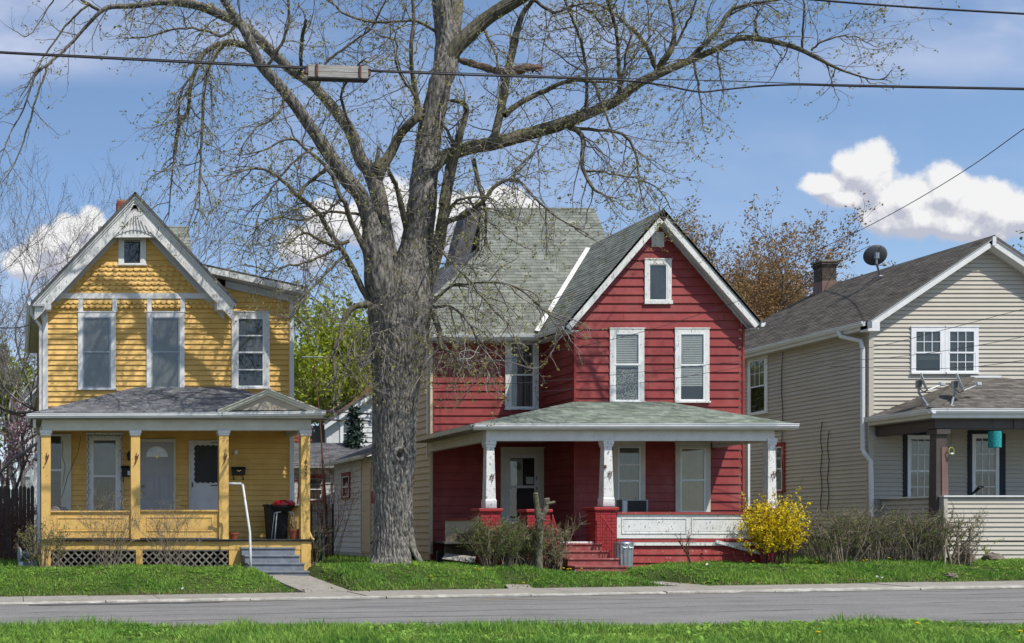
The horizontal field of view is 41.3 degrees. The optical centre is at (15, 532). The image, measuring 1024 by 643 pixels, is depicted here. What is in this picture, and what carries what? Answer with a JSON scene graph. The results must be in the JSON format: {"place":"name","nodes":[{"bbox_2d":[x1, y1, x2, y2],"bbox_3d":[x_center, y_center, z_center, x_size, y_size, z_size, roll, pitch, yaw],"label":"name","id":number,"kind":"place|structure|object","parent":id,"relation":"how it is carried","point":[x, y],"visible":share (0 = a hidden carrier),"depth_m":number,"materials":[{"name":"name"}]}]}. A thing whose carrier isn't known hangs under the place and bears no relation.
{"place":"outdoors","nodes":[
{"label":"outdoors","id":0,"kind":"place"},
{"bbox_2d":[270,575,349,592],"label":"path","id":1,"kind":"structure","parent":0,"point":[300,583],"depth_m":28.75,"materials":[{"name":"concrete"}]},
{"bbox_2d":[304,63,370,82],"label":"cable block","id":2,"kind":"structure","parent":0,"point":[341,73],"depth_m":25.55,"materials":[{"name":"grey metal"}]},
{"bbox_2d":[0,52,304,68],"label":"cable","id":3,"kind":"object","parent":2,"relation":"attached to","point":[189,62],"visible":1,"depth_m":25.58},
{"bbox_2d":[0,51,306,66],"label":"cable","id":4,"kind":"object","parent":2,"relation":"attached to","point":[152,59],"visible":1,"depth_m":25.54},
{"bbox_2d":[368,69,1023,88],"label":"cable","id":5,"kind":"object","parent":2,"relation":"attached to","point":[696,80],"visible":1,"depth_m":25.54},
{"bbox_2d":[371,70,1023,92],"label":"cable","id":6,"kind":"object","parent":2,"relation":"attached to","point":[665,85],"visible":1,"depth_m":25.59,"materials":[{"name":"rubber"}]},
{"bbox_2d":[0,552,883,566],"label":"side yard grass","id":7,"kind":"structure","parent":0,"point":[359,558],"depth_m":33.70,"materials":[{"name":"plant"}]},
{"bbox_2d":[0,588,1023,627],"bbox_3d":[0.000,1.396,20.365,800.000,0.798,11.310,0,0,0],"label":"road","id":8,"kind":"structure","parent":0,"point":[985,606],"depth_m":21.91,"materials":[{"name":"grey asphalt"}]},
{"bbox_2d":[40,602,209,604],"bbox_3d":[2.412,1.550,25.619,4.268,0.069,0.608,0,0,0],"label":"road patch","id":9,"kind":"object","parent":8,"relation":"on","point":[124,603],"visible":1,"depth_m":25.60,"materials":[{"name":"asphalt"}]},
{"bbox_2d":[9,588,1012,604],"bbox_3d":[12.500,1.391,25.950,43.000,0.696,0.199,0,0,0],"label":"gutter grit","id":10,"kind":"object","parent":8,"relation":"on","point":[564,595],"visible":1,"depth_m":25.95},
{"bbox_2d":[0,554,1023,642],"bbox_3d":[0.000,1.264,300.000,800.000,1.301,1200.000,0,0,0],"label":"lawn ground","id":11,"kind":"structure","parent":0,"point":[314,571],"depth_m":28.53,"materials":[{"name":"green plant"}]},
{"bbox_2d":[0,485,33,558],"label":"board fence","id":12,"kind":"object","parent":11,"relation":"on","point":[10,492],"visible":0.5,"depth_m":42.00,"materials":[{"name":"brown paint"}]},
{"bbox_2d":[0,397,36,527],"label":"blossom tree","id":13,"kind":"object","parent":11,"relation":"on","point":[25,455],"visible":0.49,"depth_m":44.43,"materials":[{"name":"brown plant"}]},
{"bbox_2d":[0,334,36,484],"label":"yellow green tree","id":14,"kind":"object","parent":11,"relation":"on","point":[14,400],"visible":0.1,"depth_m":75.92,"materials":[{"name":"grey plant"}]},
{"bbox_2d":[0,488,38,561],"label":"bush","id":15,"kind":"object","parent":11,"relation":"on","point":[16,522],"visible":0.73,"depth_m":37.82,"materials":[{"name":"plant"}]},
{"bbox_2d":[13,379,36,542],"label":"white house","id":16,"kind":"structure","parent":11,"relation":"on","point":[31,477],"depth_m":62.02,"materials":[{"name":"paint"}]},
{"bbox_2d":[17,547,36,565],"bbox_3d":[0.333,0.660,32.007,0.524,0.520,0.468,0,0,-7],"label":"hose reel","id":17,"kind":"object","parent":11,"relation":"on","point":[20,557],"visible":0.65,"depth_m":31.86,"materials":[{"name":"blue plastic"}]},
{"bbox_2d":[0,250,67,416],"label":"bare tree","id":18,"kind":"object","parent":11,"relation":"on","point":[14,413],"visible":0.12,"depth_m":42.62,"materials":[{"name":"brown plant"}]},
{"bbox_2d":[0,165,81,474],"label":"bare tree","id":19,"kind":"object","parent":11,"relation":"on","point":[7,464],"visible":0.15,"depth_m":43.49,"materials":[{"name":"grey plant"}]},
{"bbox_2d":[13,514,76,568],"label":"bush","id":20,"kind":"object","parent":11,"relation":"on","point":[46,547],"visible":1,"depth_m":30.12,"materials":[{"name":"brown plant"}]},
{"bbox_2d":[0,221,94,487],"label":"bare tree","id":21,"kind":"object","parent":11,"relation":"on","point":[8,417],"visible":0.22,"depth_m":46.84,"materials":[{"name":"brown plant"}]},
{"bbox_2d":[0,144,116,546],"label":"bare tree","id":22,"kind":"object","parent":11,"relation":"on","point":[22,482],"visible":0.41,"depth_m":53.56,"materials":[{"name":"grey plant"}]},
{"bbox_2d":[0,156,152,481],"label":"bare tree","id":23,"kind":"object","parent":11,"relation":"on","point":[49,254],"visible":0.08,"depth_m":54.72,"materials":[{"name":"brown plant"}]},
{"bbox_2d":[75,482,163,567],"bbox_3d":[2.473,-0.176,30.244,2.211,2.256,2.077,0,0,-25],"label":"bush","id":24,"kind":"object","parent":11,"relation":"on","point":[112,529],"visible":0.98,"depth_m":30.17,"materials":[{"name":"brown plant"}]},
{"bbox_2d":[130,487,215,565],"bbox_3d":[3.989,-0.130,30.354,2.160,2.136,1.680,0,0,-27],"label":"bush","id":25,"kind":"object","parent":11,"relation":"on","point":[163,537],"visible":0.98,"depth_m":30.16,"materials":[{"name":"brown plant"}]},
{"bbox_2d":[25,192,325,575],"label":"yellow house","id":26,"kind":"structure","parent":11,"relation":"on","point":[158,359],"depth_m":33.26,"materials":[{"name":"paint"}]},
{"bbox_2d":[51,434,71,510],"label":"window","id":27,"kind":"structure","parent":26,"relation":"in","point":[55,438],"depth_m":33.29,"materials":[{"name":"glass"}]},
{"bbox_2d":[77,311,116,389],"bbox_3d":[2.302,-5.130,33.261,1.111,2.223,0.082,0,0,0],"label":"window","id":28,"kind":"structure","parent":26,"relation":"in","point":[96,329],"depth_m":33.29,"materials":[{"name":"grey glass"}]},
{"bbox_2d":[86,433,122,510],"bbox_3d":[2.519,-1.648,33.261,1.053,2.324,0.082,0,0,0],"label":"window","id":29,"kind":"structure","parent":26,"relation":"in","point":[104,463],"depth_m":33.29,"materials":[{"name":"glass"}]},
{"bbox_2d":[118,238,146,265],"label":"window","id":30,"kind":"structure","parent":26,"relation":"in","point":[131,251],"depth_m":33.26,"materials":[{"name":"white paint"}]},
{"bbox_2d":[141,442,172,538],"bbox_3d":[4.003,-1.154,33.242,0.907,2.772,0.115,0,0,0],"label":"door","id":31,"kind":"structure","parent":26,"relation":"in","point":[156,457],"depth_m":33.27,"materials":[{"name":"grey paint"}]},
{"bbox_2d":[146,311,184,386],"bbox_3d":[4.242,-5.130,33.261,1.111,2.223,0.082,0,0,0],"label":"window","id":32,"kind":"structure","parent":26,"relation":"in","point":[165,330],"depth_m":33.29,"materials":[{"name":"grey glass"}]},
{"bbox_2d":[191,442,217,538],"bbox_3d":[5.429,-1.152,33.262,0.921,2.767,0.075,0,0,0],"label":"door","id":33,"kind":"structure","parent":26,"relation":"in","point":[204,457],"depth_m":33.26,"materials":[{"name":"white paint"}]},
{"bbox_2d":[231,467,245,479],"bbox_3d":[6.291,-1.650,33.197,0.392,0.388,0.145,0,0,0],"label":"mailbox","id":34,"kind":"object","parent":26,"relation":"attached to","point":[238,470],"visible":1,"depth_m":33.15,"materials":[{"name":"black paint"}]},
{"bbox_2d":[228,482,251,566],"bbox_3d":[5.816,-0.155,30.186,0.258,2.263,0.776,0,0,-40],"label":"handrail","id":35,"kind":"object","parent":26,"relation":"on","point":[248,523],"visible":0.92,"depth_m":29.96,"materials":[{"name":"metal"}]},
{"bbox_2d":[231,311,270,388],"bbox_3d":[6.646,-5.144,33.261,1.111,2.194,0.082,0,0,0],"label":"window","id":36,"kind":"structure","parent":26,"relation":"in","point":[250,346],"depth_m":33.29,"materials":[{"name":"white paint"}]},
{"bbox_2d":[262,504,287,538],"bbox_3d":[7.159,-0.293,32.360,0.590,0.954,0.780,0,0,0],"label":"trash bin","id":37,"kind":"object","parent":26,"relation":"on","point":[270,511],"visible":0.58,"depth_m":32.04,"materials":[{"name":"black plastic"}]},
{"bbox_2d":[271,499,295,538],"bbox_3d":[7.252,-0.357,31.800,0.608,1.085,0.600,0,0,0],"label":"kettle grill","id":38,"kind":"object","parent":26,"relation":"on","point":[283,506],"visible":0.97,"depth_m":31.62,"materials":[{"name":"red metal"}]},
{"bbox_2d":[28,141,341,553],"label":"bare tree","id":39,"kind":"object","parent":11,"relation":"on","point":[205,241],"visible":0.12,"depth_m":48.07,"materials":[{"name":"grey plant"}]},
{"bbox_2d":[283,519,338,564],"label":"bush","id":40,"kind":"object","parent":11,"relation":"on","point":[317,550],"visible":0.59,"depth_m":31.50,"materials":[{"name":"brown plant"}]},
{"bbox_2d":[294,473,333,557],"bbox_3d":[9.140,-0.412,36.501,1.468,2.825,0.068,0,0,0],"label":"wire fence","id":41,"kind":"object","parent":11,"relation":"on","point":[326,510],"visible":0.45,"depth_m":36.48,"materials":[{"name":"metal"}]},
{"bbox_2d":[302,356,330,542],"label":"utility pole","id":42,"kind":"object","parent":11,"relation":"on","point":[313,357],"visible":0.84,"depth_m":40.98,"materials":[{"name":"metal"}]},
{"bbox_2d":[312,531,322,563],"bbox_3d":[8.260,0.427,32.200,0.310,0.905,0.305,0,0,0],"label":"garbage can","id":43,"kind":"object","parent":11,"relation":"on","point":[316,533],"visible":0.66,"depth_m":32.09,"materials":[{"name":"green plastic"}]},
{"bbox_2d":[294,443,354,553],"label":"white shed","id":44,"kind":"structure","parent":11,"relation":"on","point":[338,449],"depth_m":47.49,"materials":[{"name":"paint"}]},
{"bbox_2d":[310,475,323,500],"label":"window","id":45,"kind":"structure","parent":44,"relation":"in","point":[313,478],"depth_m":47.49,"materials":[{"name":"white paint"}]},
{"bbox_2d":[293,282,359,425],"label":"yellow green tree","id":46,"kind":"object","parent":11,"relation":"on","point":[319,304],"visible":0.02,"depth_m":73.22,"materials":[{"name":"grey plant"}]},
{"bbox_2d":[295,444,366,557],"bbox_3d":[9.454,-1.036,37.352,4.335,3.736,2.961,0,0,23],"label":"bush","id":47,"kind":"object","parent":11,"relation":"on","point":[335,519],"visible":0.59,"depth_m":37.07,"materials":[{"name":"plant"}]},
{"bbox_2d":[294,291,367,404],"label":"yellow green tree","id":48,"kind":"object","parent":11,"relation":"on","point":[359,312],"visible":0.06,"depth_m":64.77,"materials":[{"name":"grey plant"}]},
{"bbox_2d":[294,308,371,428],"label":"yellow green tree","id":49,"kind":"object","parent":11,"relation":"on","point":[325,351],"visible":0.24,"depth_m":60.99,"materials":[{"name":"grey plant"}]},
{"bbox_2d":[310,382,371,455],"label":"white house","id":50,"kind":"structure","parent":11,"relation":"on","point":[333,431],"depth_m":60.00,"materials":[{"name":"white siding paint"},{"name":"grey shingle"}]},
{"bbox_2d":[340,416,349,442],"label":"window","id":51,"kind":"structure","parent":50,"relation":"in","point":[343,426],"depth_m":59.96,"materials":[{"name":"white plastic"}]},
{"bbox_2d":[343,404,367,456],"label":"spruce tree","id":52,"kind":"object","parent":11,"relation":"on","point":[354,438],"visible":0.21,"depth_m":49.86,"materials":[{"name":"green plant"}]},
{"bbox_2d":[442,553,475,562],"bbox_3d":[11.722,0.683,31.130,0.830,0.246,0.317,0,0,32],"label":"plank","id":53,"kind":"object","parent":11,"relation":"on","point":[448,556],"visible":1,"depth_m":31.11,"materials":[{"name":"grey wood"}]},
{"bbox_2d":[0,0,959,564],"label":"maple tree","id":54,"kind":"object","parent":11,"relation":"on","point":[396,290],"visible":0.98,"depth_m":29.48,"materials":[{"name":"grey plant"}]},
{"bbox_2d":[458,58,548,74],"bbox_3d":[12.078,-11.559,29.125,2.126,0.728,0.346,0,0,20],"label":"broken limb","id":55,"kind":"object","parent":54,"relation":"attached to","point":[487,68],"visible":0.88,"depth_m":29.06,"materials":[{"name":"brown wood"}]},
{"bbox_2d":[445,513,532,566],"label":"hedge shrub","id":56,"kind":"object","parent":11,"relation":"on","point":[487,548],"visible":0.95,"depth_m":30.00,"materials":[{"name":"green plant"}]},
{"bbox_2d":[0,563,1020,596],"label":"dead leaves","id":57,"kind":"object","parent":11,"relation":"on","point":[505,584],"visible":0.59,"depth_m":27.68,"materials":[{"name":"brown plant"}]},
{"bbox_2d":[0,610,1023,642],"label":"verge grass","id":58,"kind":"structure","parent":11,"relation":"on","point":[262,634],"depth_m":16.17,"materials":[{"name":"green plant"}]},
{"bbox_2d":[0,617,1023,642],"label":"broad weeds","id":59,"kind":"object","parent":11,"relation":"on","point":[747,625],"visible":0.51,"depth_m":16.21,"materials":[{"name":"green plant"}]},
{"bbox_2d":[0,585,1023,604],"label":"kerb","id":60,"kind":"structure","parent":11,"relation":"on","point":[557,594],"depth_m":26.02,"materials":[{"name":"concrete"}]},
{"bbox_2d":[0,558,1023,589],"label":"broad weeds","id":61,"kind":"object","parent":11,"relation":"on","point":[572,572],"visible":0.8,"depth_m":29.02,"materials":[{"name":"green plant"}]},
{"bbox_2d":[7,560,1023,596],"bbox_3d":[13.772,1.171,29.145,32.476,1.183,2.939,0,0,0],"label":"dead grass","id":62,"kind":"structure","parent":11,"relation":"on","point":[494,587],"depth_m":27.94,"materials":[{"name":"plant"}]},
{"bbox_2d":[486,514,559,565],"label":"hedge shrub","id":63,"kind":"object","parent":11,"relation":"on","point":[529,545],"visible":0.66,"depth_m":30.00,"materials":[{"name":"green plant"}]},
{"bbox_2d":[533,493,555,568],"bbox_3d":[13.367,0.008,29.765,0.536,2.018,0.239,0,0,13],"label":"cut tree","id":64,"kind":"object","parent":11,"relation":"on","point":[540,515],"visible":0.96,"depth_m":29.73,"materials":[{"name":"brown plant"}]},
{"bbox_2d":[517,514,590,569],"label":"hedge shrub","id":65,"kind":"object","parent":11,"relation":"on","point":[560,553],"visible":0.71,"depth_m":30.14,"materials":[{"name":"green plant"}]},
{"bbox_2d":[320,208,799,572],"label":"red house","id":66,"kind":"structure","parent":11,"relation":"on","point":[648,469],"depth_m":33.50,"materials":[{"name":"paint"}]},
{"bbox_2d":[340,472,350,498],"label":"window","id":67,"kind":"structure","parent":66,"relation":"in","point":[346,481],"depth_m":44.41,"materials":[{"name":"red paint"}]},
{"bbox_2d":[362,463,371,553],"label":"side door","id":68,"kind":"structure","parent":66,"relation":"in","point":[366,471],"depth_m":41.76,"materials":[{"name":"beige plastic"}]},
{"bbox_2d":[444,532,474,556],"bbox_3d":[11.932,0.375,31.579,0.817,0.824,0.394,0,0,31],"label":"plywood sheet","id":69,"kind":"object","parent":66,"relation":"attached to","point":[454,549],"visible":0.53,"depth_m":31.60,"materials":[{"name":"wood"}]},
{"bbox_2d":[504,343,539,409],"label":"window","id":70,"kind":"structure","parent":66,"relation":"in","point":[521,396],"depth_m":35.39,"materials":[{"name":"glass"}]},
{"bbox_2d":[506,455,538,526],"bbox_3d":[15.222,-1.034,35.352,0.993,2.581,0.092,0,0,0],"label":"storm door","id":71,"kind":"structure","parent":66,"relation":"in","point":[522,471],"depth_m":35.39,"materials":[{"name":"white paint"}]},
{"bbox_2d":[600,514,613,554],"bbox_3d":[15.245,0.257,30.413,0.148,1.446,0.693,0,0,0],"label":"stair railing","id":72,"kind":"object","parent":66,"relation":"attached to","point":[605,525],"visible":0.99,"depth_m":30.39,"materials":[{"name":"red paint"}]},
{"bbox_2d":[609,328,645,401],"bbox_3d":[17.384,-4.738,33.461,1.016,2.148,0.082,0,0,0],"label":"window","id":73,"kind":"structure","parent":66,"relation":"in","point":[626,355],"depth_m":33.49,"materials":[{"name":"glass"}]},
{"bbox_2d":[612,441,645,511],"bbox_3d":[17.442,-1.490,33.461,0.958,2.207,0.082,0,0,0],"label":"window","id":74,"kind":"structure","parent":66,"relation":"in","point":[628,459],"depth_m":33.49,"materials":[{"name":"glass"}]},
{"bbox_2d":[431,245,870,366],"bbox_3d":[17.000,-6.066,32.059,10.756,2.735,0.242,0,0,16],"label":"wire","id":75,"kind":"object","parent":66,"relation":"attached to","point":[683,319],"visible":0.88,"depth_m":31.80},
{"bbox_2d":[643,258,672,303],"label":"window","id":76,"kind":"structure","parent":66,"relation":"in","point":[657,277],"depth_m":33.46,"materials":[{"name":"white paint"}]},
{"bbox_2d":[674,328,710,402],"bbox_3d":[19.233,-4.746,33.461,1.016,2.134,0.082,0,0,0],"label":"window","id":77,"kind":"structure","parent":66,"relation":"in","point":[692,345],"depth_m":33.49,"materials":[{"name":"grey glass"}]},
{"bbox_2d":[674,442,710,511],"bbox_3d":[19.255,-1.534,33.461,1.030,2.061,0.082,0,0,0],"label":"window","id":78,"kind":"structure","parent":66,"relation":"in","point":[692,459],"depth_m":33.49,"materials":[{"name":"glass"}]},
{"bbox_2d":[540,336,1023,391],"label":"wire","id":79,"kind":"object","parent":66,"relation":"attached to","point":[783,362],"visible":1,"depth_m":31.43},
{"bbox_2d":[613,541,633,566],"bbox_3d":[15.628,0.567,30.241,0.473,0.667,0.485,0,0,0],"label":"garbage can","id":80,"kind":"object","parent":11,"relation":"on","point":[623,551],"visible":0.84,"depth_m":30.08,"materials":[{"name":"metal"}]},
{"bbox_2d":[601,195,764,315],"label":"budding tree","id":81,"kind":"object","parent":11,"relation":"on","point":[707,255],"visible":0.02,"depth_m":58.91,"materials":[{"name":"brown plant"}]},
{"bbox_2d":[673,531,692,563],"bbox_3d":[17.168,0.395,30.183,0.966,0.990,0.397,0,0,-32],"label":"sapling","id":82,"kind":"object","parent":11,"relation":"on","point":[687,552],"visible":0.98,"depth_m":30.27,"materials":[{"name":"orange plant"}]},
{"bbox_2d":[686,221,862,320],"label":"budding tree","id":83,"kind":"object","parent":11,"relation":"on","point":[771,292],"visible":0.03,"depth_m":61.16,"materials":[{"name":"brown plant"}]},
{"bbox_2d":[735,477,814,564],"bbox_3d":[19.364,-0.267,29.973,1.781,2.274,2.021,0,0,38],"label":"forsythia bush","id":84,"kind":"object","parent":11,"relation":"on","point":[772,531],"visible":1,"depth_m":29.95,"materials":[{"name":"yellow plant"}]},
{"bbox_2d":[676,212,895,317],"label":"budding tree","id":85,"kind":"object","parent":11,"relation":"on","point":[773,245],"visible":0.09,"depth_m":67.29,"materials":[{"name":"brown plant"}]},
{"bbox_2d":[724,186,882,319],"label":"budding tree","id":86,"kind":"object","parent":11,"relation":"on","point":[764,284],"visible":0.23,"depth_m":59.56,"materials":[{"name":"brown plant"}]},
{"bbox_2d":[791,530,851,559],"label":"bush","id":87,"kind":"object","parent":11,"relation":"on","point":[805,544],"visible":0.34,"depth_m":31.62,"materials":[{"name":"brown plant"}]},
{"bbox_2d":[791,503,896,564],"bbox_3d":[20.985,0.032,29.894,2.440,1.603,1.402,0,0,14],"label":"hedge shrub","id":88,"kind":"object","parent":11,"relation":"on","point":[837,539],"visible":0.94,"depth_m":29.75,"materials":[{"name":"brown plant"}]},
{"bbox_2d":[822,497,907,561],"bbox_3d":[21.838,-0.042,30.223,2.118,1.694,1.526,0,0,-30],"label":"hedge shrub","id":89,"kind":"object","parent":11,"relation":"on","point":[870,552],"visible":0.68,"depth_m":29.93,"materials":[{"name":"brown plant"}]},
{"bbox_2d":[745,235,1023,558],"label":"beige house","id":90,"kind":"structure","parent":11,"relation":"on","point":[875,433],"depth_m":33.30,"materials":[{"name":"plastic"}]},
{"bbox_2d":[431,309,1022,388],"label":"wire","id":91,"kind":"object","parent":90,"relation":"attached to","point":[738,361],"visible":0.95,"depth_m":31.70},
{"bbox_2d":[747,355,768,415],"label":"window","id":92,"kind":"structure","parent":90,"relation":"in","point":[757,375],"depth_m":38.28,"materials":[{"name":"white plastic"}]},
{"bbox_2d":[762,442,785,492],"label":"window","id":93,"kind":"structure","parent":90,"relation":"in","point":[779,466],"depth_m":37.13,"materials":[{"name":"glass"}]},
{"bbox_2d":[863,245,886,276],"bbox_3d":[26.560,-8.316,36.134,1.014,0.924,0.446,0,0,-22],"label":"satellite dish","id":94,"kind":"object","parent":90,"relation":"attached to","point":[875,255],"visible":1,"depth_m":35.99,"materials":[{"name":"paint"}]},
{"bbox_2d":[907,435,929,498],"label":"window","id":95,"kind":"structure","parent":90,"relation":"in","point":[918,446],"depth_m":33.29,"materials":[{"name":"glass"}]},
{"bbox_2d":[910,326,945,373],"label":"window","id":96,"kind":"structure","parent":90,"relation":"in","point":[934,342],"depth_m":33.29,"materials":[{"name":"white plastic"}]},
{"bbox_2d":[915,373,945,405],"bbox_3d":[24.633,-3.851,31.742,0.834,0.914,0.334,0,0,-19],"label":"satellite dish","id":97,"kind":"object","parent":90,"relation":"attached to","point":[918,384],"visible":0.98,"depth_m":31.71,"materials":[{"name":"paint"}]},
{"bbox_2d":[945,326,979,373],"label":"window","id":98,"kind":"structure","parent":90,"relation":"in","point":[961,337],"depth_m":33.27,"materials":[{"name":"white plastic"}]},
{"bbox_2d":[950,373,981,405],"bbox_3d":[25.225,-3.787,31.409,1.227,0.938,0.329,0,0,-22],"label":"satellite dish","id":99,"kind":"object","parent":90,"relation":"on","point":[954,385],"visible":1,"depth_m":31.41,"materials":[{"name":"paint"}]},
{"bbox_2d":[972,434,998,494],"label":"window","id":100,"kind":"structure","parent":90,"relation":"in","point":[985,460],"depth_m":33.29,"materials":[{"name":"glass"}]},
{"bbox_2d":[988,419,1001,447],"bbox_3d":[25.767,-2.606,30.980,0.280,0.766,0.280,0,0,0],"label":"hanging lantern","id":101,"kind":"object","parent":90,"relation":"hanging from","point":[994,439],"visible":1,"depth_m":30.88,"materials":[{"name":"teal paint"}]},
{"bbox_2d":[854,507,943,560],"bbox_3d":[22.377,0.071,30.123,1.890,1.452,1.974,0,0,-12],"label":"hedge shrub","id":102,"kind":"object","parent":11,"relation":"on","point":[890,535],"visible":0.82,"depth_m":29.88,"materials":[{"name":"brown plant"}]},
{"bbox_2d":[885,508,968,562],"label":"hedge shrub","id":103,"kind":"object","parent":11,"relation":"on","point":[917,552],"visible":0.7,"depth_m":29.82,"materials":[{"name":"brown plant"}]},
{"bbox_2d":[902,501,992,564],"bbox_3d":[23.467,0.033,29.817,2.211,1.639,1.719,0,0,0],"label":"hedge shrub","id":104,"kind":"object","parent":11,"relation":"on","point":[947,541],"visible":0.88,"depth_m":29.57,"materials":[{"name":"brown plant"}]},
{"bbox_2d":[953,543,978,565],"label":"bush","id":105,"kind":"object","parent":11,"relation":"on","point":[968,558],"visible":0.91,"depth_m":29.50,"materials":[{"name":"plant"}]},
{"bbox_2d":[980,552,1004,561],"bbox_3d":[25.073,0.671,30.227,0.558,0.334,0.443,0,0,-19],"label":"rock","id":106,"kind":"object","parent":11,"relation":"on","point":[992,555],"visible":0.62,"depth_m":30.09,"materials":[{"name":"stone"}]},
{"bbox_2d":[0,581,1023,602],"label":"pavement","id":107,"kind":"structure","parent":0,"point":[436,592],"depth_m":27.02,"materials":[{"name":"concrete"}]},
{"bbox_2d":[0,0,1023,488],"label":"sky","id":108,"kind":"structure","parent":0,"point":[898,147],"materials":[{"name":"blue"}]},
{"bbox_2d":[654,581,706,585],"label":"path","id":109,"kind":"structure","parent":0,"point":[672,584],"depth_m":28.26,"materials":[{"name":"concrete"}]},
{"bbox_2d":[768,128,1023,273],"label":"cable","id":110,"kind":"object","parent":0,"point":[911,202],"visible":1,"depth_m":34.82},
{"bbox_2d":[810,0,1023,14],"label":"cable","id":111,"kind":"object","parent":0,"point":[930,8],"visible":1,"depth_m":25.58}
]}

